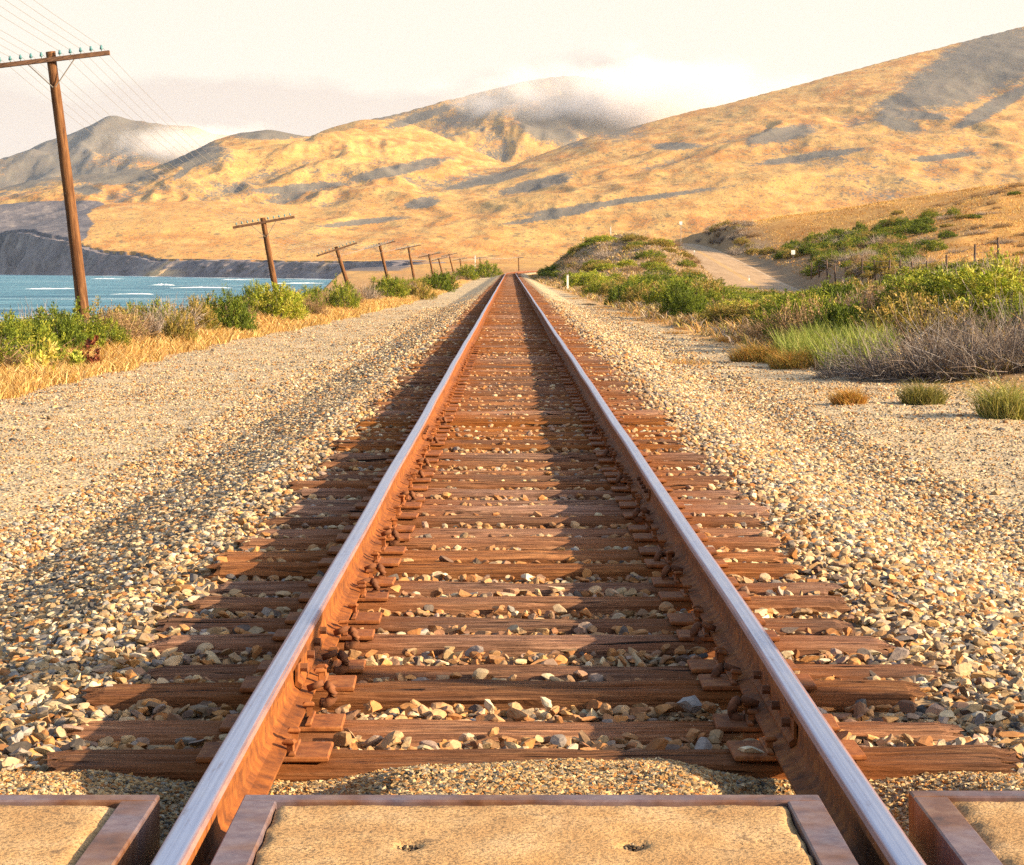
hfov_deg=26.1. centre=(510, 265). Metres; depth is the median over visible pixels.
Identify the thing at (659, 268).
green shrub
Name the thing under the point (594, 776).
fine gravel
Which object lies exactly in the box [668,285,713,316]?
dense shrub
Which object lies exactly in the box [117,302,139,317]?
green shrub
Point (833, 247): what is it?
olive shrub
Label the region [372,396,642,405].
railway tie
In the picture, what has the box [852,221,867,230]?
dense shrub
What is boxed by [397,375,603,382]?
railway tie
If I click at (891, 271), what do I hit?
olive shrub
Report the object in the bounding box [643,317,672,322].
grass clump
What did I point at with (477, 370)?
railway tie
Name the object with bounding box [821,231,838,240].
green shrub
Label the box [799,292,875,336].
dense shrub
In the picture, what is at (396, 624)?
railway tie
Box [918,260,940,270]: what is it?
olive shrub
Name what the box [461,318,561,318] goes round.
railway tie
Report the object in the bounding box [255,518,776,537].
railway tie
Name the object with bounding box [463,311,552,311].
railway tie
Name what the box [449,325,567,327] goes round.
railway tie
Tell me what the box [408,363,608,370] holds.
railway tie
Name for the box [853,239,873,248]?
dry shrub
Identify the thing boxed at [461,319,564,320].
railway tie
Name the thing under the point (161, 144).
overhead wire
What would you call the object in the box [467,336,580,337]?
railway tie
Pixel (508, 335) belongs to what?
railway tie
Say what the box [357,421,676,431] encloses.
railway tie
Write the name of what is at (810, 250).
green shrub
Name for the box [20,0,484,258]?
overhead wire
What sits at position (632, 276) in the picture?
leafy shrub
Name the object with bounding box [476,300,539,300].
railway tie
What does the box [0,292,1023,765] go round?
ballast gravel
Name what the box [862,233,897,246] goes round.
bare shrub
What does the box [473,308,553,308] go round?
railway tie
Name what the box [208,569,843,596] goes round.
railway tie
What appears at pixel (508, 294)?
railway tie
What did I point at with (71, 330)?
dense shrub
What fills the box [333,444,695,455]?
railway tie
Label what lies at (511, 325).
railway tie
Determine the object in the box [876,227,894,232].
green shrub
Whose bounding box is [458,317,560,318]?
railway tie
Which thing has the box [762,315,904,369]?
reed patch
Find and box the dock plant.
[70,334,105,365]
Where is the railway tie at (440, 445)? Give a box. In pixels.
[329,436,685,453]
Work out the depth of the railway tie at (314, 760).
6.22 m
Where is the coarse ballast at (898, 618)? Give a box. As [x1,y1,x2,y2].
[0,548,1023,773]
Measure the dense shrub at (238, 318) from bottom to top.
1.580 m
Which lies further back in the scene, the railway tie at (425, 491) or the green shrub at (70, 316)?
the green shrub at (70, 316)
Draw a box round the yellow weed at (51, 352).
[18,332,71,370]
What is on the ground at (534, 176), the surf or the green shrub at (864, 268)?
the green shrub at (864, 268)
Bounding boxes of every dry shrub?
[0,335,37,367]
[80,300,161,342]
[113,303,162,338]
[217,300,265,318]
[303,294,328,315]
[315,290,338,303]
[345,284,378,295]
[354,288,367,300]
[560,256,582,265]
[621,265,644,270]
[669,238,682,246]
[681,256,701,263]
[708,237,716,243]
[709,295,733,307]
[722,311,775,341]
[743,231,761,236]
[753,289,845,347]
[832,283,883,322]
[836,277,892,309]
[845,255,867,267]
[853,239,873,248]
[873,238,902,244]
[908,246,927,256]
[969,223,986,228]
[985,200,995,204]
[991,221,1012,227]
[1007,183,1023,186]
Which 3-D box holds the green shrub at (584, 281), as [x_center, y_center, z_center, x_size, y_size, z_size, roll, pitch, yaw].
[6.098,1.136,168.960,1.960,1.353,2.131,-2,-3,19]
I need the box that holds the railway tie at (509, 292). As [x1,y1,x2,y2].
[484,292,535,292]
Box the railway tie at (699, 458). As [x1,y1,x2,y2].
[327,446,708,462]
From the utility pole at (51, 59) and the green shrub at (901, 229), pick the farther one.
the green shrub at (901, 229)
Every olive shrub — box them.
[78,295,147,335]
[113,303,131,316]
[137,300,177,315]
[160,306,200,342]
[173,293,222,331]
[185,291,221,315]
[285,286,314,307]
[404,279,437,299]
[564,261,580,271]
[567,244,583,251]
[577,259,602,271]
[577,278,608,291]
[597,259,615,264]
[598,278,624,295]
[609,275,626,282]
[618,235,649,240]
[620,280,660,303]
[621,243,639,249]
[644,238,672,247]
[645,256,668,265]
[661,246,677,252]
[676,251,693,257]
[678,267,701,275]
[679,276,728,300]
[696,296,754,324]
[723,297,773,322]
[733,236,750,244]
[744,241,758,248]
[744,246,761,254]
[744,288,782,293]
[756,245,775,255]
[764,292,840,329]
[775,246,789,254]
[782,247,803,258]
[825,245,839,252]
[843,266,860,278]
[848,285,976,344]
[852,230,873,241]
[852,276,884,295]
[856,258,876,270]
[859,269,877,278]
[867,231,878,241]
[872,253,898,274]
[877,234,904,241]
[877,278,943,324]
[882,268,910,274]
[885,215,897,226]
[890,209,903,214]
[909,262,934,269]
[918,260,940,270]
[938,223,952,227]
[948,261,1016,284]
[950,214,971,218]
[994,259,1023,295]
[1012,250,1023,255]
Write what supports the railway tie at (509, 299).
on the ground at (534, 176)
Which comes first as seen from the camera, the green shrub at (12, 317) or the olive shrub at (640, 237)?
the green shrub at (12, 317)
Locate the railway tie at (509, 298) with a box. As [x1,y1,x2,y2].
[477,298,541,298]
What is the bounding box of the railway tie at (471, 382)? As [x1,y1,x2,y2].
[399,375,627,384]
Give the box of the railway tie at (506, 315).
[459,315,556,315]
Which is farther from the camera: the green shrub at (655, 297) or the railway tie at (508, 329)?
the green shrub at (655, 297)
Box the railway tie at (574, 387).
[410,384,633,391]
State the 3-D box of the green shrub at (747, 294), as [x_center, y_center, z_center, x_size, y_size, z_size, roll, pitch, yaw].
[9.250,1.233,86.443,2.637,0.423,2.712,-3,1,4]
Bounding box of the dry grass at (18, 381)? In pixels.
[0,285,461,398]
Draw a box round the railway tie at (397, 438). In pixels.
[342,428,677,440]
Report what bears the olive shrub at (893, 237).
on the ground at (534, 176)
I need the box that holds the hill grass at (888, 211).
[699,182,1023,278]
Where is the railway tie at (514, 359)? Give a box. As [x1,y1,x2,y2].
[414,355,599,360]
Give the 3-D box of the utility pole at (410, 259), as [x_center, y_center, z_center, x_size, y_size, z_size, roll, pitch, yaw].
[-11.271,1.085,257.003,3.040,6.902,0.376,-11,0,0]
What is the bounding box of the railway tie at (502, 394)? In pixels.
[388,387,641,396]
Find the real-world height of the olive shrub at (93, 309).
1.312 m
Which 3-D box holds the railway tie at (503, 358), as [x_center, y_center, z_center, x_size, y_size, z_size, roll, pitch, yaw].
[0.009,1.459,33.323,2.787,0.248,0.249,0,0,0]
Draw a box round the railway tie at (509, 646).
[146,619,895,657]
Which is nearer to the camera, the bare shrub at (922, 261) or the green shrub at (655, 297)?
the green shrub at (655, 297)
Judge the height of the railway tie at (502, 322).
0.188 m
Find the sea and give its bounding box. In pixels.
[0,275,330,321]
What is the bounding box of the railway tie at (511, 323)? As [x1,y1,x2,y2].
[454,323,564,324]
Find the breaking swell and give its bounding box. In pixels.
[31,278,294,293]
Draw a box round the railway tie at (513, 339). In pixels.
[442,339,587,340]
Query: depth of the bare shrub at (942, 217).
310.57 m
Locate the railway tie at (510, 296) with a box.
[485,296,538,296]
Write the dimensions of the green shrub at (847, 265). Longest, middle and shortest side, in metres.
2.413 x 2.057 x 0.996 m
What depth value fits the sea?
1043.80 m
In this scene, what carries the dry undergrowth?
on the ground at (534, 176)
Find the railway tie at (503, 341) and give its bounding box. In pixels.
[437,341,584,342]
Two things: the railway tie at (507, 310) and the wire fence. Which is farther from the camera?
the wire fence
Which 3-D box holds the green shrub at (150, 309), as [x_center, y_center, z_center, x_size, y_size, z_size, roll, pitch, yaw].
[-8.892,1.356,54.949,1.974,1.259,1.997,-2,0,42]
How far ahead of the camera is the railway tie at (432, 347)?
37.63 m
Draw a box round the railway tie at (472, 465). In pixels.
[317,451,705,470]
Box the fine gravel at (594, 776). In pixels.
[0,757,1023,846]
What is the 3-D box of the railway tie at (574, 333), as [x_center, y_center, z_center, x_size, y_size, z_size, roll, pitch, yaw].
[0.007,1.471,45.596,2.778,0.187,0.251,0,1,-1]
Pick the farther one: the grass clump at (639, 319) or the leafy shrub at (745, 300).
the grass clump at (639, 319)
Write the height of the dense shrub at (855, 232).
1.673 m
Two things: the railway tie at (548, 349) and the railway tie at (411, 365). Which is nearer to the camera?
the railway tie at (411, 365)
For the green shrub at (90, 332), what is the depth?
42.94 m
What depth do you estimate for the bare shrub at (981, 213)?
303.78 m
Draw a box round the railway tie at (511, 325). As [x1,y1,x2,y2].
[454,324,568,325]
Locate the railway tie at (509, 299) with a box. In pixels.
[476,299,542,299]
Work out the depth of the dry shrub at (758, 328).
51.33 m
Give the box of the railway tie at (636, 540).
[233,526,782,551]
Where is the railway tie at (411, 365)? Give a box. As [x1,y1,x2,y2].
[408,359,604,367]
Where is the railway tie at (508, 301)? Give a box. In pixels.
[474,301,543,301]
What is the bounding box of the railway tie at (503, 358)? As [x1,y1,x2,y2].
[423,354,596,359]
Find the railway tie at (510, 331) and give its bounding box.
[449,331,575,331]
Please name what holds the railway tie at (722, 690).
on the ground at (534, 176)
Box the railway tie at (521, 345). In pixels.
[432,344,586,345]
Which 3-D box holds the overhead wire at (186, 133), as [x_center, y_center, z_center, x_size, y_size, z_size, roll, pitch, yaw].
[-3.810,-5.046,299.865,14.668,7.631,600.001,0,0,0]
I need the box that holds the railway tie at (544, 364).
[449,359,614,365]
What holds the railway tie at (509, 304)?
on the ground at (534, 176)
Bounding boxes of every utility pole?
[0,45,109,322]
[232,214,294,290]
[316,241,356,288]
[364,241,394,278]
[395,244,420,277]
[418,253,438,274]
[432,256,446,275]
[441,252,456,273]
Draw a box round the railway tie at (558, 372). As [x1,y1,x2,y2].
[403,367,612,374]
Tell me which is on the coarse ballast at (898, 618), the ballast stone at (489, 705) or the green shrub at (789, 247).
the ballast stone at (489, 705)
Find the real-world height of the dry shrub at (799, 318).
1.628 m
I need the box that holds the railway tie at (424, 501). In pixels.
[296,490,760,505]
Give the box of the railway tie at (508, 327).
[450,326,567,327]
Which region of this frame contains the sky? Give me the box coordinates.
[0,0,1023,158]
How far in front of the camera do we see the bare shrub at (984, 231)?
266.53 m
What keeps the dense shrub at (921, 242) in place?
on the ground at (534, 176)
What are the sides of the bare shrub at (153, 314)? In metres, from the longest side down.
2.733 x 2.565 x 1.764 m
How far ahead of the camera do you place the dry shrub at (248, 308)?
65.66 m
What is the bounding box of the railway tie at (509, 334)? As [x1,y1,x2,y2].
[445,333,571,334]
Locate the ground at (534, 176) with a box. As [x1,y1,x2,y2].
[0,26,1023,842]
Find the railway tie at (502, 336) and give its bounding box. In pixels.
[446,336,579,336]
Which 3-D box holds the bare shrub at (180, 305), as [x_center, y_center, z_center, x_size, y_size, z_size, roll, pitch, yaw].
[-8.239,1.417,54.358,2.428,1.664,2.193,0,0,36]
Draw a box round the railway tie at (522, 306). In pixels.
[479,306,549,306]
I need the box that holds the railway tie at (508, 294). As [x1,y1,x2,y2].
[482,294,536,294]
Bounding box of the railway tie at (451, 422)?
[356,413,669,427]
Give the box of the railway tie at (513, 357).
[426,352,603,358]
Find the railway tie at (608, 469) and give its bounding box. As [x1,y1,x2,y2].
[318,462,709,475]
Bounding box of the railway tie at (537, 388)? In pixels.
[390,382,626,389]
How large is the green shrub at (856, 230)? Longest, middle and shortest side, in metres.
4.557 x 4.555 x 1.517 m
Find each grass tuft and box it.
[714,336,739,342]
[720,337,787,363]
[761,344,828,369]
[821,383,873,405]
[887,376,956,404]
[949,367,1023,419]
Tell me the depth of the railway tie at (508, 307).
72.63 m
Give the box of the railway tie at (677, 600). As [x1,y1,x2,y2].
[183,581,849,615]
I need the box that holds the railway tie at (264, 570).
[202,549,803,581]
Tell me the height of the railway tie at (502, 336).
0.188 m
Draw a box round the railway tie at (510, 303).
[473,303,547,303]
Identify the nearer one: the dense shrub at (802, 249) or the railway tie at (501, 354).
the railway tie at (501, 354)
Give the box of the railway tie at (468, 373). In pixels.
[413,369,626,376]
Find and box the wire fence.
[810,237,999,282]
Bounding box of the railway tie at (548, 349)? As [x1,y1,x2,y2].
[428,346,593,350]
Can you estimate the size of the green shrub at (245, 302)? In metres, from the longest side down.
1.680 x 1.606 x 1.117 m
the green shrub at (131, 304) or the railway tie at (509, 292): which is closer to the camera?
the green shrub at (131, 304)
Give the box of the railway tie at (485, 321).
[455,321,523,322]
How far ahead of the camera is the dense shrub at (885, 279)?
67.67 m
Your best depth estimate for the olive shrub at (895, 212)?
358.10 m
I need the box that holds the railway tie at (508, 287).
[489,287,530,287]
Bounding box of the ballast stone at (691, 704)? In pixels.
[677,695,701,713]
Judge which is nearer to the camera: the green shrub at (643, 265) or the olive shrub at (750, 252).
the green shrub at (643, 265)
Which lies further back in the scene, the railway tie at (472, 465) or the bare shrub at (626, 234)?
the bare shrub at (626, 234)
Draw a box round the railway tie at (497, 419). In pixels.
[366,411,668,421]
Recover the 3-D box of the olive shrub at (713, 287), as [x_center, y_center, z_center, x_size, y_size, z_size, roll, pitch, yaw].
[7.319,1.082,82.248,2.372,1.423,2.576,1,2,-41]
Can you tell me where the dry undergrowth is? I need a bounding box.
[529,232,1023,382]
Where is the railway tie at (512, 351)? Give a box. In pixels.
[428,347,596,352]
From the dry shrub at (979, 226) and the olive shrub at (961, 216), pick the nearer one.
the dry shrub at (979, 226)
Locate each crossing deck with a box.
[0,795,159,864]
[210,795,858,864]
[909,791,1023,864]
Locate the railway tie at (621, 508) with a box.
[284,494,770,517]
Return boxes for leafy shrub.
[247,281,310,321]
[561,269,611,286]
[591,233,619,242]
[592,263,620,270]
[616,259,637,266]
[624,274,640,283]
[651,261,671,268]
[670,274,687,280]
[704,296,758,320]
[802,291,836,307]
[936,263,1023,318]
[980,245,1023,271]
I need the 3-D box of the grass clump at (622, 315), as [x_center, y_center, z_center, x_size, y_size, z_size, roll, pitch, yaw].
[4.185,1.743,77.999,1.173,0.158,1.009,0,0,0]
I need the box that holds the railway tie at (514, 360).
[418,355,605,363]
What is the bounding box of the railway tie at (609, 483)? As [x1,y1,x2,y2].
[288,471,719,490]
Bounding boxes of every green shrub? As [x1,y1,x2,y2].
[0,304,46,358]
[0,310,29,367]
[0,312,61,349]
[0,317,70,363]
[23,295,113,348]
[41,302,102,335]
[88,316,131,348]
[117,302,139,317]
[127,295,188,328]
[224,295,265,309]
[240,276,263,299]
[280,292,319,313]
[296,288,327,306]
[300,284,329,300]
[326,273,361,308]
[367,271,411,297]
[456,263,480,279]
[471,260,503,277]
[536,269,557,276]
[541,263,559,270]
[548,270,565,276]
[560,270,577,279]
[575,242,591,247]
[576,272,598,286]
[580,236,592,242]
[582,279,610,295]
[583,259,600,266]
[608,271,621,276]
[627,240,646,245]
[629,276,658,288]
[632,249,666,258]
[638,261,658,269]
[639,276,686,305]
[645,265,676,274]
[675,259,695,266]
[694,283,738,306]
[735,290,776,296]
[735,293,763,299]
[748,300,792,326]
[750,288,826,333]
[756,287,829,342]
[781,241,801,250]
[800,267,813,275]
[800,288,825,298]
[802,231,823,241]
[803,246,820,253]
[806,261,821,275]
[815,252,852,264]
[819,240,839,250]
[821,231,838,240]
[836,235,854,248]
[838,260,852,267]
[840,239,856,250]
[842,228,867,234]
[857,280,896,291]
[861,261,872,271]
[864,241,878,248]
[867,254,882,262]
[872,266,947,313]
[876,221,889,227]
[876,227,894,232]
[877,274,896,280]
[878,242,898,250]
[878,248,890,255]
[881,226,898,232]
[884,255,910,268]
[886,261,958,283]
[895,221,915,234]
[900,261,1011,316]
[918,211,943,218]
[924,238,948,251]
[932,264,983,274]
[939,260,972,268]
[944,207,960,215]
[963,258,1013,267]
[974,292,1023,330]
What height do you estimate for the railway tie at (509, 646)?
0.253 m
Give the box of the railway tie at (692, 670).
[141,647,942,682]
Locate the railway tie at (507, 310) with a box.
[466,310,551,310]
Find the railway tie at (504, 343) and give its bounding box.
[433,342,586,344]
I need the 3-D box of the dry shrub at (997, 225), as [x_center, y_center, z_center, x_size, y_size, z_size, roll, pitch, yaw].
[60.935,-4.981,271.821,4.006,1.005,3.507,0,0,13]
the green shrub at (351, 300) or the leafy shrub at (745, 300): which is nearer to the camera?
the leafy shrub at (745, 300)
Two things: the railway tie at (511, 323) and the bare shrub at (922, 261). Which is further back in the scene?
the bare shrub at (922, 261)
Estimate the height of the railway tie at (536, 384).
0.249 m
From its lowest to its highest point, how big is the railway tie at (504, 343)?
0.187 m
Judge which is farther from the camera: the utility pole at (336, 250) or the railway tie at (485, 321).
the utility pole at (336, 250)
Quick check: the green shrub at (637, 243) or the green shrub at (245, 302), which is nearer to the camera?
the green shrub at (245, 302)
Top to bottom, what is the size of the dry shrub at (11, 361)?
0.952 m
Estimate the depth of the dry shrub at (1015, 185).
359.19 m
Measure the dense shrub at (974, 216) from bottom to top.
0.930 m
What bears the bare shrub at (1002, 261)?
on the ground at (534, 176)
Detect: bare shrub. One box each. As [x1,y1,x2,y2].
[18,299,70,325]
[110,300,189,334]
[129,292,215,333]
[356,282,386,299]
[558,268,579,275]
[571,256,604,268]
[591,249,619,261]
[613,231,645,240]
[723,246,742,254]
[725,233,735,240]
[729,250,742,255]
[733,224,745,230]
[736,229,752,236]
[737,219,755,225]
[749,242,768,248]
[816,250,845,266]
[833,252,865,265]
[834,288,875,305]
[848,246,878,258]
[849,265,865,273]
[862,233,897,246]
[897,258,922,267]
[907,253,940,263]
[907,256,933,267]
[909,233,937,243]
[925,256,994,285]
[934,213,957,219]
[936,254,988,270]
[946,248,964,253]
[963,228,991,235]
[968,247,1023,273]
[972,211,998,214]
[991,238,1016,244]
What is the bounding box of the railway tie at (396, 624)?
[155,603,855,635]
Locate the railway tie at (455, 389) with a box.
[390,385,638,393]
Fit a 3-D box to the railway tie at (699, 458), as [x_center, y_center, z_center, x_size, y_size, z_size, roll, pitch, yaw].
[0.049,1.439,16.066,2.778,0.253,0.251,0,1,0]
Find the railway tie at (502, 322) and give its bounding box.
[457,322,566,322]
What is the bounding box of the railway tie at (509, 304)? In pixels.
[475,304,549,304]
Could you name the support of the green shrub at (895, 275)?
on the ground at (534, 176)
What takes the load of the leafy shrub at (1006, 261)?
on the ground at (534, 176)
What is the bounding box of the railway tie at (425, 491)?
[293,478,741,500]
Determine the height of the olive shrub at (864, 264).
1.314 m
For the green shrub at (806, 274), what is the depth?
255.97 m
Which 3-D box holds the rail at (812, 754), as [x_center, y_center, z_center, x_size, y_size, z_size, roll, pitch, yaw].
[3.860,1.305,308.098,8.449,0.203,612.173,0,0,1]
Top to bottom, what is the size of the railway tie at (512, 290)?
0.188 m
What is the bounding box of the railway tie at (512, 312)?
[463,312,556,312]
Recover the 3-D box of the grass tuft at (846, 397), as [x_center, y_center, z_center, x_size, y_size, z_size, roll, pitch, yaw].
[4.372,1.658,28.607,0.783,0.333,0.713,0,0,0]
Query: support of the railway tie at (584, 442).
on the ground at (534, 176)
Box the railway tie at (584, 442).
[332,432,678,444]
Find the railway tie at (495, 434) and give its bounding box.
[358,424,686,436]
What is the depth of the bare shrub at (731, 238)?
380.47 m
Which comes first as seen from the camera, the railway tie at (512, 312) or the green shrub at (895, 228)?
the railway tie at (512, 312)
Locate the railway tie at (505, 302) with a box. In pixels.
[472,302,545,302]
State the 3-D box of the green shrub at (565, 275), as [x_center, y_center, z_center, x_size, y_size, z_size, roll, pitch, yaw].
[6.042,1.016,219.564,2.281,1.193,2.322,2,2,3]
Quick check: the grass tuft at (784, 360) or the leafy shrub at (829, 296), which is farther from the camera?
the leafy shrub at (829, 296)
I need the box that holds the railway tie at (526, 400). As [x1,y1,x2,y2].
[392,393,648,403]
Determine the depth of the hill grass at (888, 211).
340.17 m
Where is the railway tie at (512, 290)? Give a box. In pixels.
[487,290,534,290]
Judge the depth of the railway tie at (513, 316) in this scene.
59.82 m
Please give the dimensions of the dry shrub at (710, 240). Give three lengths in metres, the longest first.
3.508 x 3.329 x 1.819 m
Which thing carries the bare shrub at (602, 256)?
on the ground at (534, 176)
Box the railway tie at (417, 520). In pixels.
[260,505,763,528]
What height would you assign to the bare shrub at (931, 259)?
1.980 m
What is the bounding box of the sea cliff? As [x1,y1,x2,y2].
[0,232,444,278]
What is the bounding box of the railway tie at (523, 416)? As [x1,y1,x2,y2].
[372,407,667,418]
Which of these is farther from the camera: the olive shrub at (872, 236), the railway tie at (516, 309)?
the olive shrub at (872, 236)
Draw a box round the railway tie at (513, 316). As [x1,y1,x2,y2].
[465,316,562,316]
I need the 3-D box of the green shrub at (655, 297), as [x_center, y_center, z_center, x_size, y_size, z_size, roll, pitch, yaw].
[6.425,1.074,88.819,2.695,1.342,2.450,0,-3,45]
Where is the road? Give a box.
[676,243,800,291]
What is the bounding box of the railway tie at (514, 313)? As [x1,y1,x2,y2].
[463,313,554,314]
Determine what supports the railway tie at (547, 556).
on the ground at (534, 176)
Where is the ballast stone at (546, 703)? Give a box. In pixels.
[540,697,551,710]
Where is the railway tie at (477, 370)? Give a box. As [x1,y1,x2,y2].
[410,365,616,372]
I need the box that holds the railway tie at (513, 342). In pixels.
[462,342,569,342]
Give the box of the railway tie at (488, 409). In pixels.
[377,403,660,410]
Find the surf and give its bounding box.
[59,275,287,278]
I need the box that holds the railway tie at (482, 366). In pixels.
[414,361,612,368]
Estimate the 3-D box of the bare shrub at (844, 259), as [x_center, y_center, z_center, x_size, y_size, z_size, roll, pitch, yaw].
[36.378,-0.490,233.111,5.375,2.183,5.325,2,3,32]
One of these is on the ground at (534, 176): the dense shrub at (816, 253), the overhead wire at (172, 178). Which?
the dense shrub at (816, 253)
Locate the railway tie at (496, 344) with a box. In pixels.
[438,344,589,345]
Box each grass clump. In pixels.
[616,313,640,316]
[633,316,660,320]
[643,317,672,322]
[663,330,690,333]
[663,357,711,364]
[673,324,695,329]
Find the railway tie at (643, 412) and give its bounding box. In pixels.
[373,404,664,415]
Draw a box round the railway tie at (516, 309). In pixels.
[469,309,553,309]
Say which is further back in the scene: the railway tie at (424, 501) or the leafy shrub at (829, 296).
the leafy shrub at (829, 296)
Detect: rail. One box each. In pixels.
[150,270,537,864]
[515,271,925,864]
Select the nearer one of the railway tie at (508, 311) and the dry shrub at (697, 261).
the railway tie at (508, 311)
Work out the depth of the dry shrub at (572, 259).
261.36 m
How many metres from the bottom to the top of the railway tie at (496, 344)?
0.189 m
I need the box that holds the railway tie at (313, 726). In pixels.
[66,701,964,746]
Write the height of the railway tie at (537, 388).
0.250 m
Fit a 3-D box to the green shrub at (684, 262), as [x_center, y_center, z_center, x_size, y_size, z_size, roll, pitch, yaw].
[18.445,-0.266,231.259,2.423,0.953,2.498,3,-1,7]
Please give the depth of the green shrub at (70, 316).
45.91 m
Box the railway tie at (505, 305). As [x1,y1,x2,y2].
[476,305,551,305]
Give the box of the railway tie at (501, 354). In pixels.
[420,349,593,355]
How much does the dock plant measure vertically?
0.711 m
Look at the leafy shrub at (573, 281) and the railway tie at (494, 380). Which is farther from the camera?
the leafy shrub at (573, 281)
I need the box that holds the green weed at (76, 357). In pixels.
[65,349,89,367]
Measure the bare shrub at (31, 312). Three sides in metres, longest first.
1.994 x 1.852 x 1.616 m
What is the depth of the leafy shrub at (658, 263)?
224.37 m
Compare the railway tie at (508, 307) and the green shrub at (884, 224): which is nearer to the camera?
the railway tie at (508, 307)
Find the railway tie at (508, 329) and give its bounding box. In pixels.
[450,329,571,330]
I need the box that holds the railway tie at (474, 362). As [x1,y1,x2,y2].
[419,358,607,363]
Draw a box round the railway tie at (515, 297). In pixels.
[481,297,543,297]
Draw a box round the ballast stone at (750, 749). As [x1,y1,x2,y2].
[737,746,763,752]
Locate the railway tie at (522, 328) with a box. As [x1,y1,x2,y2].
[455,328,574,328]
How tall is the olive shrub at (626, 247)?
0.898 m
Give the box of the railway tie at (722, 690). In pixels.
[80,664,928,711]
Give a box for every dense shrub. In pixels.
[32,304,90,351]
[204,283,258,332]
[421,267,459,291]
[603,277,643,304]
[636,268,666,284]
[657,271,740,285]
[658,272,702,315]
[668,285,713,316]
[735,294,770,300]
[771,250,790,259]
[771,288,803,306]
[785,239,799,247]
[798,240,820,253]
[799,272,870,302]
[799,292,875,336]
[806,248,824,263]
[815,251,837,268]
[823,235,837,241]
[826,227,847,234]
[843,231,860,239]
[847,239,868,250]
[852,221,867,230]
[852,234,869,243]
[868,224,882,232]
[870,230,893,240]
[873,275,897,284]
[875,232,901,239]
[886,247,926,260]
[888,216,911,227]
[889,233,906,239]
[894,240,914,249]
[905,244,926,251]
[906,221,937,234]
[912,215,934,224]
[913,238,932,247]
[937,229,958,238]
[965,214,982,218]
[1007,190,1022,194]
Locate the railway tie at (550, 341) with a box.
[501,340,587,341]
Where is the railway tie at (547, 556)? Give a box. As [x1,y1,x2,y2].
[218,537,789,563]
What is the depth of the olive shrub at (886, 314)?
41.96 m
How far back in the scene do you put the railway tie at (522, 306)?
75.02 m
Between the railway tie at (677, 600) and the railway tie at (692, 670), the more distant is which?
the railway tie at (677, 600)
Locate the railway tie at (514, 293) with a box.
[483,293,537,293]
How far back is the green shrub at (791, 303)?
48.03 m
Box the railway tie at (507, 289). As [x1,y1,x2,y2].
[486,289,532,289]
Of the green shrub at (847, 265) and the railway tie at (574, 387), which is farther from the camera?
the green shrub at (847, 265)
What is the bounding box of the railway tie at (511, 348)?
[436,344,594,349]
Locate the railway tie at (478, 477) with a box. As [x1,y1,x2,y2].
[315,464,732,482]
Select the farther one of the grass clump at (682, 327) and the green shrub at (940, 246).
the green shrub at (940, 246)
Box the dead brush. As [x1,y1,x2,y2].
[793,273,1023,383]
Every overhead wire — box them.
[0,6,506,258]
[0,15,494,258]
[0,37,425,255]
[1,30,489,259]
[1,45,513,258]
[1,52,482,258]
[3,61,469,260]
[5,0,505,258]
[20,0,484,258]
[34,0,518,258]
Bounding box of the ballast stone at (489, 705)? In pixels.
[484,699,493,713]
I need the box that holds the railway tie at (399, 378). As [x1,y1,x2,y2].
[396,372,617,380]
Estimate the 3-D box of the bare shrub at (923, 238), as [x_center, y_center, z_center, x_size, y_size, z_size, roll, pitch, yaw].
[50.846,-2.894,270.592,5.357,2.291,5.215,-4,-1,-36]
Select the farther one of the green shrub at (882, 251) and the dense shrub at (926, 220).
the dense shrub at (926, 220)
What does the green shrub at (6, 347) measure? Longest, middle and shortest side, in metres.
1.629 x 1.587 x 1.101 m
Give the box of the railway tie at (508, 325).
[456,325,571,326]
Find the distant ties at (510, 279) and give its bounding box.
[492,272,530,285]
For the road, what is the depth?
286.47 m
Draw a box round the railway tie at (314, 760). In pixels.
[43,727,1022,781]
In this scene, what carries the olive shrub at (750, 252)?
on the ground at (534, 176)
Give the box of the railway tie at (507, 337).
[437,337,579,338]
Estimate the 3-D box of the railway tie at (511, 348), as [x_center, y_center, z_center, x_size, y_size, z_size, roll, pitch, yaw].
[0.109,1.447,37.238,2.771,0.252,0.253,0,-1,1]
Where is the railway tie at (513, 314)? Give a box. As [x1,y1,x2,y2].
[466,314,561,314]
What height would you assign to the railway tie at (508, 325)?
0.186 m
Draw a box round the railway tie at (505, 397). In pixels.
[384,391,637,399]
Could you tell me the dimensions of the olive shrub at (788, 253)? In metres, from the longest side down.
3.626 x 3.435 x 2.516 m
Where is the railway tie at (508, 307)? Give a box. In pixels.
[469,307,550,308]
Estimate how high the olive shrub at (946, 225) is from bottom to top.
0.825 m
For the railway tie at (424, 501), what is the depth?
13.08 m
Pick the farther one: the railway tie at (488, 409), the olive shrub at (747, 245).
the olive shrub at (747, 245)
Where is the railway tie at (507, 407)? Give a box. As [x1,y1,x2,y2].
[367,399,644,409]
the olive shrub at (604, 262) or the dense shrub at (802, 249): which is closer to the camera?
the olive shrub at (604, 262)
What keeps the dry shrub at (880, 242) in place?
on the ground at (534, 176)
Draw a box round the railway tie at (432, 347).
[427,346,586,349]
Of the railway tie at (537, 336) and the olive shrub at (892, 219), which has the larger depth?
the olive shrub at (892, 219)
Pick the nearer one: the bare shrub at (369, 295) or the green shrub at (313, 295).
the green shrub at (313, 295)
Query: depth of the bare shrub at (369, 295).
104.34 m
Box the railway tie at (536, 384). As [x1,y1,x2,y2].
[400,378,634,387]
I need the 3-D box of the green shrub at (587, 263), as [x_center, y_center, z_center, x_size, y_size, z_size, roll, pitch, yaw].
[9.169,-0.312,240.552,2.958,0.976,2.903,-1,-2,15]
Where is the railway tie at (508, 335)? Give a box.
[441,335,577,336]
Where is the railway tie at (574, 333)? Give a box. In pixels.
[444,332,577,334]

